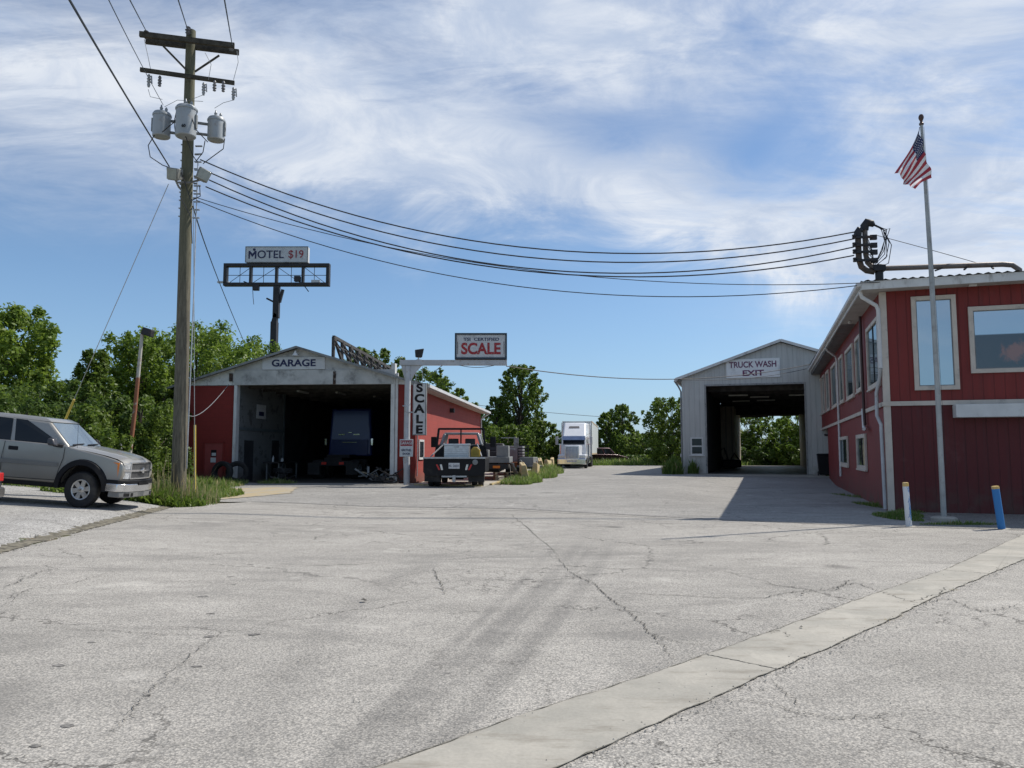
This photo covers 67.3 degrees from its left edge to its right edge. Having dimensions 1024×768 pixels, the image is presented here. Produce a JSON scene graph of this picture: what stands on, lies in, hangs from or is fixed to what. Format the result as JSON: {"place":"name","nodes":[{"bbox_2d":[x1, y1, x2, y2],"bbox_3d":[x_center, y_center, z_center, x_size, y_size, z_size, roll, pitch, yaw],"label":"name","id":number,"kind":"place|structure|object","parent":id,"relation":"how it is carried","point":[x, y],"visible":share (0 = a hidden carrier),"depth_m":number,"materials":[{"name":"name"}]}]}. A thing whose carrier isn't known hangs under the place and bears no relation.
{"place":"outdoors","nodes":[
{"label":"outdoors","id":0,"kind":"place"},
{"bbox_2d":[0,484,158,545],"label":"raised lot","id":1,"kind":"structure","parent":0,"point":[25,512],"depth_m":16.74,"materials":[{"name":"concrete"}]},
{"bbox_2d":[0,412,151,507],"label":"pickup truck","id":2,"kind":"object","parent":1,"relation":"on","point":[79,464],"visible":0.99,"depth_m":17.96,"materials":[{"name":"grey metal"}]},
{"bbox_2d":[218,487,297,498],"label":"sandy verge","id":3,"kind":"structure","parent":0,"point":[252,492],"depth_m":27.99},
{"bbox_2d":[249,469,389,482],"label":"garage floor","id":4,"kind":"structure","parent":0,"point":[340,477],"depth_m":38.48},
{"bbox_2d":[308,408,385,478],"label":"blue truck","id":5,"kind":"object","parent":4,"relation":"on","point":[354,433],"visible":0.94,"depth_m":41.64,"materials":[{"name":"paint"}]},
{"bbox_2d":[220,482,492,501],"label":"garage forecourt","id":6,"kind":"structure","parent":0,"point":[313,490],"depth_m":29.38,"materials":[{"name":"concrete"}]},
{"bbox_2d":[367,467,403,483],"bbox_3d":[-5.571,4.054,34.290,1.894,0.752,1.011,0,-5,5],"label":"scrap heap","id":7,"kind":"object","parent":6,"relation":"on","point":[382,479],"visible":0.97,"depth_m":34.32,"materials":[{"name":"metal"}]},
{"bbox_2d":[400,360,506,484],"bbox_3d":[-2.565,1.697,33.458,4.690,5.511,0.314,0,-5,0],"label":"sign gantry","id":8,"kind":"object","parent":6,"relation":"on","point":[410,368],"visible":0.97,"depth_m":33.59,"materials":[{"name":"metal"}]},
{"bbox_2d":[400,439,412,456],"bbox_3d":[-4.560,2.759,33.209,0.580,0.750,0.034,0,-5,0],"label":"sign","id":9,"kind":"object","parent":8,"relation":"attached to","point":[406,447],"visible":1,"depth_m":33.21,"materials":[{"name":"metal"}]},
{"bbox_2d":[412,366,426,434],"bbox_3d":[-4.148,0.690,34.735,0.675,3.260,0.588,0,-5,5],"label":"sign","id":10,"kind":"object","parent":8,"relation":"attached to","point":[419,422],"visible":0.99,"depth_m":34.41,"materials":[{"name":"metal"}]},
{"bbox_2d":[455,333,506,359],"bbox_3d":[-1.360,-1.645,33.776,2.280,1.148,0.360,0,-5,0],"label":"sign","id":11,"kind":"object","parent":8,"relation":"on","point":[480,346],"visible":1,"depth_m":33.63,"materials":[{"name":"metal"}]},
{"bbox_2d":[506,364,810,379],"bbox_3d":[8.436,-0.857,39.050,20.484,1.538,0.331,3,-6,-31],"label":"drop wire","id":12,"kind":"object","parent":8,"relation":"attached to","point":[648,379],"visible":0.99,"depth_m":38.07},
{"bbox_2d":[409,469,527,486],"bbox_3d":[-1.150,5.353,45.204,6.300,0.094,29.000,0,-5,0],"label":"scale apron","id":13,"kind":"object","parent":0,"point":[488,478],"visible":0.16,"depth_m":35.36,"materials":[{"name":"concrete"}]},
{"bbox_2d":[423,428,495,485],"bbox_3d":[-2.259,3.142,33.613,2.980,2.465,6.080,0,-5,1],"label":"flatbed truck","id":14,"kind":"object","parent":13,"relation":"on","point":[438,467],"visible":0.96,"depth_m":30.77,"materials":[{"name":"metal"}]},
{"bbox_2d":[444,444,470,456],"bbox_3d":[-2.301,2.794,32.372,1.080,0.560,0.755,0,-5,1],"label":"toolbox","id":15,"kind":"object","parent":14,"relation":"on","point":[456,450],"visible":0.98,"depth_m":32.02,"materials":[{"name":"metal"}]},
{"bbox_2d":[486,437,518,476],"bbox_3d":[-0.814,3.842,40.197,2.220,2.200,5.020,0,-5,3],"label":"work truck","id":16,"kind":"object","parent":13,"relation":"on","point":[498,455],"visible":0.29,"depth_m":37.93,"materials":[{"name":"grey paint"}]},
{"bbox_2d":[15,465,923,543],"bbox_3d":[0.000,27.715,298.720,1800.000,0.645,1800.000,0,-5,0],"label":"ground","id":17,"kind":"structure","parent":0,"point":[311,482],"depth_m":23.08,"materials":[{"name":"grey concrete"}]},
{"bbox_2d":[0,380,37,415],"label":"bush","id":18,"kind":"object","parent":17,"relation":"on","point":[20,395],"visible":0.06,"depth_m":27.15,"materials":[{"name":"green plant"}]},
{"bbox_2d":[0,301,72,405],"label":"tree","id":19,"kind":"object","parent":17,"relation":"on","point":[24,367],"visible":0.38,"depth_m":31.93,"materials":[{"name":"green plant"}]},
{"bbox_2d":[0,396,77,421],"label":"bush","id":20,"kind":"object","parent":17,"relation":"on","point":[27,406],"visible":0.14,"depth_m":25.84,"materials":[{"name":"green plant"}]},
{"bbox_2d":[2,382,102,413],"bbox_3d":[-18.181,2.308,29.765,4.689,4.834,4.317,0,-5,-1],"label":"bush","id":21,"kind":"object","parent":17,"relation":"on","point":[63,399],"visible":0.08,"depth_m":29.02,"materials":[{"name":"green plant"}]},
{"bbox_2d":[42,379,110,415],"bbox_3d":[-17.162,2.020,29.989,2.957,4.477,2.612,0,-5,0],"label":"bush","id":22,"kind":"object","parent":17,"relation":"on","point":[83,393],"visible":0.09,"depth_m":29.64,"materials":[{"name":"green plant"}]},
{"bbox_2d":[37,403,127,447],"bbox_3d":[-15.227,2.372,26.957,3.070,3.374,2.918,0,-5,0],"label":"bush","id":23,"kind":"object","parent":17,"relation":"on","point":[89,414],"visible":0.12,"depth_m":26.46,"materials":[{"name":"green plant"}]},
{"bbox_2d":[68,347,121,418],"bbox_3d":[-17.876,1.463,32.932,2.770,6.114,2.696,0,-5,0],"label":"tree","id":24,"kind":"object","parent":17,"relation":"on","point":[100,372],"visible":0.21,"depth_m":32.89,"materials":[{"name":"green plant"}]},
{"bbox_2d":[71,397,146,458],"bbox_3d":[-14.882,2.383,28.436,2.843,3.731,2.649,0,-5,0],"label":"bush","id":25,"kind":"object","parent":17,"relation":"on","point":[125,413],"visible":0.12,"depth_m":28.08,"materials":[{"name":"green plant"}]},
{"bbox_2d":[84,424,134,451],"bbox_3d":[-13.977,2.632,25.326,2.803,2.654,2.651,3,-6,-29],"label":"bush","id":26,"kind":"object","parent":17,"relation":"on","point":[105,438],"visible":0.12,"depth_m":25.15,"materials":[{"name":"green plant"}]},
{"bbox_2d":[74,184,168,398],"bbox_3d":[-12.449,-1.325,23.257,5.519,8.818,0.022,-3,-6,27],"label":"guy wire","id":27,"kind":"object","parent":17,"relation":"attached to","point":[122,289],"visible":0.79,"depth_m":22.97,"materials":[{"name":"metal"}]},
{"bbox_2d":[98,395,173,481],"bbox_3d":[-14.045,2.327,29.001,3.063,3.864,2.724,0,-5,0],"label":"bush","id":28,"kind":"object","parent":17,"relation":"on","point":[155,453],"visible":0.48,"depth_m":28.74,"materials":[{"name":"green plant"}]},
{"bbox_2d":[128,327,154,452],"bbox_3d":[-13.121,0.811,27.034,0.821,5.645,0.300,0,-5,0],"label":"lamp pole","id":29,"kind":"object","parent":17,"relation":"on","point":[148,332],"visible":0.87,"depth_m":27.08,"materials":[{"name":"metal"}]},
{"bbox_2d":[99,330,196,454],"bbox_3d":[-17.663,1.293,37.114,5.175,7.869,4.756,-2,-5,19],"label":"tree","id":30,"kind":"object","parent":17,"relation":"on","point":[122,371],"visible":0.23,"depth_m":36.14,"materials":[{"name":"green plant"}]},
{"bbox_2d":[1,475,296,507],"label":"grass","id":31,"kind":"structure","parent":17,"relation":"on","point":[235,483],"depth_m":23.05,"materials":[{"name":"plant"}]},
{"bbox_2d":[122,405,193,479],"bbox_3d":[-14.322,2.686,30.832,3.217,3.770,2.762,0,-5,0],"label":"bush","id":32,"kind":"object","parent":17,"relation":"on","point":[169,443],"visible":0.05,"depth_m":30.97,"materials":[{"name":"green plant"}]},
{"bbox_2d":[142,385,192,475],"bbox_3d":[-16.132,2.475,35.974,3.168,4.984,2.950,0,-5,0],"label":"bush","id":33,"kind":"object","parent":17,"relation":"on","point":[162,391],"visible":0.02,"depth_m":35.52,"materials":[{"name":"green plant"}]},
{"bbox_2d":[137,450,221,503],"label":"grass","id":34,"kind":"structure","parent":17,"relation":"on","point":[183,480],"depth_m":21.57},
{"bbox_2d":[139,26,238,492],"bbox_3d":[-9.433,-3.466,22.109,2.840,14.344,0.969,1,-5,-8],"label":"utility pole","id":35,"kind":"object","parent":17,"relation":"on","point":[190,43],"visible":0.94,"depth_m":22.31,"materials":[{"name":"brown wood"}]},
{"bbox_2d":[68,0,169,166],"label":"overhead wire","id":36,"kind":"object","parent":35,"relation":"attached to","point":[86,29],"visible":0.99,"depth_m":14.21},
{"bbox_2d":[151,105,174,139],"bbox_3d":[-10.053,-7.694,22.524,0.968,0.982,0.548,0,-5,0],"label":"transformer","id":37,"kind":"object","parent":35,"relation":"attached to","point":[161,120],"visible":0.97,"depth_m":22.33,"materials":[{"name":"paint"}]},
{"bbox_2d":[166,167,182,190],"bbox_3d":[-9.739,-5.905,22.289,0.371,0.689,0.398,11,15,13],"label":"floodlight","id":38,"kind":"object","parent":35,"relation":"attached to","point":[175,174],"visible":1,"depth_m":22.08,"materials":[{"name":"grey paint"}]},
{"bbox_2d":[174,99,197,140],"bbox_3d":[-9.481,-7.675,22.287,0.831,1.148,0.613,-5,-7,43],"label":"transformer","id":39,"kind":"object","parent":35,"relation":"attached to","point":[185,113],"visible":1,"depth_m":21.98,"materials":[{"name":"paint"}]},
{"bbox_2d":[176,167,211,183],"bbox_3d":[-9.200,-5.969,22.271,0.722,0.696,0.403,26,-9,-34],"label":"floodlight","id":40,"kind":"object","parent":35,"relation":"attached to","point":[203,175],"visible":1,"depth_m":22.23,"materials":[{"name":"grey paint"}]},
{"bbox_2d":[193,203,194,488],"bbox_3d":[-9.505,-0.909,23.019,0.018,8.813,1.331,1,-5,-8],"label":"conduit pipe","id":41,"kind":"object","parent":35,"relation":"attached to","point":[194,361],"visible":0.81,"depth_m":23.06,"materials":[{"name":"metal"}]},
{"bbox_2d":[196,110,225,143],"bbox_3d":[-9.058,-7.716,22.968,1.068,0.937,0.530,0,-5,0],"label":"transformer","id":42,"kind":"object","parent":35,"relation":"attached to","point":[216,128],"visible":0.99,"depth_m":22.79,"materials":[{"name":"paint"}]},
{"bbox_2d":[200,159,853,253],"bbox_3d":[0.332,-5.145,22.190,18.876,2.876,0.040,0,-5,1],"label":"power cable","id":43,"kind":"object","parent":35,"relation":"attached to","point":[520,246],"visible":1,"depth_m":22.07,"materials":[{"name":"rubber"}]},
{"bbox_2d":[133,319,263,402],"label":"tree","id":44,"kind":"object","parent":17,"relation":"on","point":[206,344],"visible":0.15,"depth_m":40.04,"materials":[{"name":"green plant"}]},
{"bbox_2d":[211,461,232,479],"bbox_3d":[-13.095,3.993,34.785,1.000,1.000,0.280,-1,-11,12],"label":"tyre","id":45,"kind":"object","parent":17,"relation":"on","point":[218,465],"visible":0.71,"depth_m":34.72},
{"bbox_2d":[191,335,281,377],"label":"tree","id":46,"kind":"object","parent":17,"relation":"on","point":[268,348],"visible":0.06,"depth_m":51.49,"materials":[{"name":"green plant"}]},
{"bbox_2d":[217,246,330,352],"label":"motel sign","id":47,"kind":"object","parent":17,"relation":"on","point":[277,258],"visible":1,"depth_m":52.70,"materials":[{"name":"metal"}]},
{"bbox_2d":[166,346,490,482],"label":"garage","id":48,"kind":"structure","parent":17,"relation":"on","point":[254,416],"depth_m":36.75,"materials":[{"name":"white paint"}]},
{"bbox_2d":[203,442,224,478],"bbox_3d":[-13.819,3.657,35.586,0.980,1.980,0.095,0,-5,5],"label":"door","id":49,"kind":"structure","parent":48,"relation":"in","point":[213,452],"depth_m":35.63,"materials":[{"name":"red paint"}]},
{"bbox_2d":[243,440,253,480],"bbox_3d":[-12.653,3.741,36.936,0.029,2.050,1.000,0,-5,5],"label":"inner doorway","id":50,"kind":"structure","parent":48,"relation":"in","point":[248,445],"depth_m":37.02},
{"bbox_2d":[271,440,278,477],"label":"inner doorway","id":51,"kind":"structure","parent":48,"relation":"in","point":[275,444],"depth_m":40.13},
{"bbox_2d":[262,357,324,369],"bbox_3d":[-10.112,-0.957,35.636,2.990,0.580,0.056,0,-5,5],"label":"sign","id":52,"kind":"object","parent":48,"relation":"attached to","point":[286,363],"visible":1,"depth_m":35.62,"materials":[{"name":"metal"}]},
{"bbox_2d":[331,335,399,376],"bbox_3d":[-7.360,-1.085,41.608,0.980,1.324,12.010,0,-5,5],"label":"lattice frame","id":53,"kind":"object","parent":48,"relation":"on","point":[342,350],"visible":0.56,"depth_m":38.38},
{"bbox_2d":[344,346,405,377],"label":"tree","id":54,"kind":"object","parent":17,"relation":"on","point":[384,354],"visible":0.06,"depth_m":74.08,"materials":[{"name":"green plant"}]},
{"bbox_2d":[397,367,455,393],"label":"tree","id":55,"kind":"object","parent":17,"relation":"on","point":[439,381],"visible":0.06,"depth_m":74.98,"materials":[{"name":"green plant"}]},
{"bbox_2d":[482,396,514,438],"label":"tree","id":56,"kind":"object","parent":17,"relation":"on","point":[495,418],"visible":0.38,"depth_m":81.56,"materials":[{"name":"green plant"}]},
{"bbox_2d":[482,423,541,456],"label":"tree","id":57,"kind":"object","parent":17,"relation":"on","point":[496,432],"visible":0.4,"depth_m":74.73,"materials":[{"name":"green plant"}]},
{"bbox_2d":[494,364,548,450],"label":"tree","id":58,"kind":"object","parent":17,"relation":"on","point":[530,399],"visible":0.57,"depth_m":83.33,"materials":[{"name":"green plant"}]},
{"bbox_2d":[518,420,560,458],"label":"tree","id":59,"kind":"object","parent":17,"relation":"on","point":[543,449],"visible":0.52,"depth_m":78.91,"materials":[{"name":"green plant"}]},
{"bbox_2d":[562,421,597,464],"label":"semi trailer","id":60,"kind":"object","parent":17,"relation":"on","point":[594,437],"visible":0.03,"depth_m":72.28,"materials":[{"name":"white metal"}]},
{"bbox_2d":[596,412,621,453],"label":"tree","id":61,"kind":"object","parent":17,"relation":"on","point":[608,423],"visible":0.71,"depth_m":95.32,"materials":[{"name":"green plant"}]},
{"bbox_2d":[592,448,627,460],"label":"parked suv","id":62,"kind":"object","parent":17,"relation":"on","point":[605,453],"visible":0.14,"depth_m":80.73,"materials":[{"name":"red paint"}]},
{"bbox_2d":[603,403,639,454],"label":"tree","id":63,"kind":"object","parent":17,"relation":"on","point":[619,413],"visible":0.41,"depth_m":97.14,"materials":[{"name":"green plant"}]},
{"bbox_2d":[616,432,666,456],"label":"bush","id":64,"kind":"object","parent":17,"relation":"on","point":[636,445],"visible":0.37,"depth_m":90.66,"materials":[{"name":"green plant"}]},
{"bbox_2d":[641,396,680,464],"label":"tree","id":65,"kind":"object","parent":17,"relation":"on","point":[672,442],"visible":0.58,"depth_m":76.98,"materials":[{"name":"green plant"}]},
{"bbox_2d":[674,339,828,474],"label":"truck wash","id":66,"kind":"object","parent":17,"relation":"on","point":[710,426],"visible":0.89,"depth_m":46.86,"materials":[{"name":"grey metal"}]},
{"bbox_2d":[689,437,704,455],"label":"window","id":67,"kind":"structure","parent":66,"relation":"in","point":[696,443],"depth_m":46.56,"materials":[{"name":"white paint"}]},
{"bbox_2d":[720,448,741,466],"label":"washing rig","id":68,"kind":"object","parent":66,"relation":"in","point":[731,463],"visible":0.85,"depth_m":59.35,"materials":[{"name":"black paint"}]},
{"bbox_2d":[726,358,779,377],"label":"sign","id":69,"kind":"object","parent":66,"relation":"attached to","point":[741,367],"visible":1,"depth_m":45.89,"materials":[{"name":"metal"}]},
{"bbox_2d":[741,446,775,464],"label":"bush","id":70,"kind":"object","parent":17,"relation":"on","point":[757,454],"visible":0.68,"depth_m":79.09,"materials":[{"name":"green plant"}]},
{"bbox_2d":[740,416,779,459],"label":"tree","id":71,"kind":"object","parent":17,"relation":"on","point":[750,438],"visible":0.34,"depth_m":82.30,"materials":[{"name":"green plant"}]},
{"bbox_2d":[767,442,799,465],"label":"bush","id":72,"kind":"object","parent":17,"relation":"on","point":[784,456],"visible":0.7,"depth_m":77.08,"materials":[{"name":"green plant"}]},
{"bbox_2d":[773,416,799,464],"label":"tree","id":73,"kind":"object","parent":17,"relation":"on","point":[787,431],"visible":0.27,"depth_m":79.45,"materials":[{"name":"green plant"}]},
{"bbox_2d":[808,270,1023,514],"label":"red building","id":74,"kind":"structure","parent":17,"relation":"on","point":[871,365],"depth_m":20.69,"materials":[{"name":"wood"}]},
{"bbox_2d":[196,200,856,296],"bbox_3d":[0.281,-3.889,21.701,18.945,3.024,0.075,0,-5,3],"label":"power cable","id":75,"kind":"object","parent":74,"relation":"attached to","point":[528,287],"visible":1,"depth_m":21.60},
{"bbox_2d":[196,197,879,284],"bbox_3d":[0.394,-4.068,21.688,19.177,2.829,0.213,0,-5,4],"label":"power cable","id":76,"kind":"object","parent":74,"relation":"attached to","point":[549,272],"visible":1,"depth_m":21.64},
{"bbox_2d":[830,361,836,409],"bbox_3d":[14.974,0.109,35.824,0.090,2.030,2.760,-2,-5,18],"label":"window","id":77,"kind":"structure","parent":74,"relation":"in","point":[833,368],"depth_m":36.03,"materials":[{"name":"paint"}]},
{"bbox_2d":[838,354,844,404],"bbox_3d":[13.832,-0.167,32.367,0.090,2.010,1.660,-2,-5,18],"label":"window","id":78,"kind":"structure","parent":74,"relation":"in","point":[840,360],"depth_m":32.45,"materials":[{"name":"paint"}]},
{"bbox_2d":[840,436,848,467],"bbox_3d":[13.834,2.827,32.103,0.090,1.260,3.260,-2,-5,18],"label":"window","id":79,"kind":"structure","parent":74,"relation":"in","point":[844,462],"depth_m":31.74,"materials":[{"name":"paint"}]},
{"bbox_2d":[844,343,854,401],"bbox_3d":[12.772,-0.396,29.145,0.090,1.980,2.660,-2,-5,18],"label":"window","id":80,"kind":"structure","parent":74,"relation":"in","point":[849,355],"depth_m":29.12,"materials":[{"name":"paint"}]},
{"bbox_2d":[854,334,861,394],"bbox_3d":[11.858,-0.661,26.379,0.090,1.940,1.510,-2,-5,18],"label":"window","id":81,"kind":"structure","parent":74,"relation":"in","point":[856,341],"depth_m":26.60,"materials":[{"name":"paint"}]},
{"bbox_2d":[856,433,867,471],"bbox_3d":[11.897,2.333,26.233,0.090,1.230,2.660,-2,-5,18],"label":"window","id":82,"kind":"structure","parent":74,"relation":"in","point":[861,439],"depth_m":26.10,"materials":[{"name":"paint"}]},
{"bbox_2d":[865,317,880,391],"bbox_3d":[10.687,-0.830,22.817,0.090,1.970,2.610,-2,-5,18],"label":"window","id":83,"kind":"structure","parent":74,"relation":"in","point":[871,331],"depth_m":23.06,"materials":[{"name":"glass"}]},
{"bbox_2d":[910,294,959,389],"bbox_3d":[11.406,-1.118,20.751,1.080,2.560,0.060,-2,-5,18],"label":"window","id":84,"kind":"structure","parent":74,"relation":"in","point":[946,319],"depth_m":20.76,"materials":[{"name":"glass"}]},
{"bbox_2d":[852,219,1021,279],"bbox_3d":[11.942,-3.724,21.726,4.485,2.144,0.402,-1,-5,9],"label":"service mast","id":85,"kind":"object","parent":74,"relation":"on","point":[858,235],"visible":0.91,"depth_m":21.83,"materials":[{"name":"metal"}]},
{"bbox_2d":[205,186,853,276],"bbox_3d":[0.412,-4.402,22.124,18.663,2.744,0.039,0,-5,1],"label":"power cable","id":86,"kind":"object","parent":85,"relation":"attached to","point":[526,270],"visible":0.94,"depth_m":22.01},
{"bbox_2d":[209,179,853,273],"bbox_3d":[0.463,-4.557,22.138,18.582,2.839,0.040,0,-5,1],"label":"power cable","id":87,"kind":"object","parent":85,"relation":"attached to","point":[525,267],"visible":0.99,"depth_m":22.02,"materials":[{"name":"rubber"}]},
{"bbox_2d":[212,173,853,262],"bbox_3d":[0.423,-4.844,22.163,18.679,2.790,0.040,0,-5,1],"label":"power cable","id":88,"kind":"object","parent":85,"relation":"attached to","point":[526,256],"visible":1,"depth_m":22.04,"materials":[{"name":"rubber"}]},
{"bbox_2d":[967,304,1023,372],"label":"window","id":89,"kind":"structure","parent":74,"relation":"in","point":[996,333],"depth_m":20.31,"materials":[{"name":"glass"}]},
{"bbox_2d":[153,452,828,486],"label":"grass","id":90,"kind":"structure","parent":0,"point":[671,466],"depth_m":46.24,"materials":[{"name":"plant"}]},
{"bbox_2d":[0,502,1023,767],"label":"parking lot","id":91,"kind":"structure","parent":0,"point":[328,666],"depth_m":6.66,"materials":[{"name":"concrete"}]},
{"bbox_2d":[0,506,170,552],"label":"gutter debris","id":92,"kind":"object","parent":91,"relation":"on","point":[16,545],"visible":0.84,"depth_m":14.32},
{"bbox_2d":[30,540,693,746],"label":"oil stains","id":93,"kind":"object","parent":91,"relation":"on","point":[65,725],"visible":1,"depth_m":5.78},
{"bbox_2d":[3,516,1019,737],"bbox_3d":[1.145,2.506,10.739,11.485,0.080,14.652,-3,-6,31],"label":"pavement crack","id":94,"kind":"object","parent":91,"relation":"on","point":[592,590],"visible":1,"depth_m":6.97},
{"bbox_2d":[4,505,1023,766],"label":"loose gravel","id":95,"kind":"structure","parent":91,"relation":"on","point":[614,663],"depth_m":6.52,"materials":[{"name":"gravel"}]},
{"bbox_2d":[254,501,906,527],"bbox_3d":[0.719,3.347,20.481,17.426,0.126,2.117,-2,-5,22],"label":"pavement joint","id":96,"kind":"object","parent":91,"relation":"on","point":[602,513],"visible":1,"depth_m":20.02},
{"bbox_2d":[375,535,1023,767],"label":"gutter strip","id":97,"kind":"object","parent":91,"relation":"on","point":[563,732],"visible":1,"depth_m":5.16,"materials":[{"name":"concrete"}]},
{"bbox_2d":[370,534,1023,767],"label":"gutter edge","id":98,"kind":"object","parent":97,"relation":"on","point":[685,661],"visible":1,"depth_m":5.26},
{"bbox_2d":[0,0,1023,442],"label":"sky","id":99,"kind":"structure","parent":0,"point":[613,126],"materials":[{"name":"blue"}]},
{"bbox_2d":[260,465,976,525],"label":"road","id":100,"kind":"structure","parent":0,"point":[638,489],"depth_m":25.98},
{"bbox_2d":[500,462,564,484],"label":"grass","id":101,"kind":"structure","parent":100,"relation":"on","point":[553,470],"depth_m":36.04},
{"bbox_2d":[555,422,592,467],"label":"semi truck","id":102,"kind":"object","parent":100,"relation":"on","point":[575,446],"visible":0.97,"depth_m":63.99,"materials":[{"name":"white paint"}]},
{"bbox_2d":[700,474,828,476],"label":"wash apron","id":103,"kind":"object","parent":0,"point":[771,475],"visible":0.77,"depth_m":43.17,"materials":[{"name":"concrete"}]},
{"bbox_2d":[816,454,828,475],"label":"trash bin","id":104,"kind":"object","parent":103,"relation":"on","point":[823,463],"visible":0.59,"depth_m":42.47,"materials":[{"name":"black paint"}]},
{"bbox_2d":[912,512,1023,529],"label":"sidewalk","id":105,"kind":"structure","parent":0,"point":[1014,521],"depth_m":17.73,"materials":[{"name":"concrete"}]},
{"bbox_2d":[902,482,915,526],"bbox_3d":[8.538,2.651,16.619,0.298,1.046,0.298,-3,-4,0],"label":"bollard","id":106,"kind":"object","parent":105,"relation":"on","point":[907,506],"visible":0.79,"depth_m":16.58,"materials":[{"name":"metal"}]},
{"bbox_2d":[832,493,996,524],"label":"grass","id":107,"kind":"structure","parent":105,"relation":"on","point":[898,514],"depth_m":18.75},
{"bbox_2d":[918,114,957,521],"bbox_3d":[10.100,-1.710,18.422,0.560,9.850,0.560,0,-5,0],"label":"flagpole","id":108,"kind":"object","parent":105,"relation":"on","point":[939,410],"visible":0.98,"depth_m":18.28,"materials":[{"name":"metal"}]},
{"bbox_2d":[895,131,931,188],"bbox_3d":[9.636,-5.400,18.467,1.163,1.583,0.234,2,-6,-24],"label":"flag","id":109,"kind":"object","parent":108,"relation":"hanging from","point":[914,170],"visible":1,"depth_m":18.52,"materials":[{"name":"fabric"}]},
{"bbox_2d":[991,486,1010,529],"bbox_3d":[10.139,2.624,16.029,0.346,0.998,0.346,-6,-5,-1],"label":"bollard","id":110,"kind":"object","parent":105,"relation":"on","point":[998,508],"visible":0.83,"depth_m":15.98,"materials":[{"name":"metal"}]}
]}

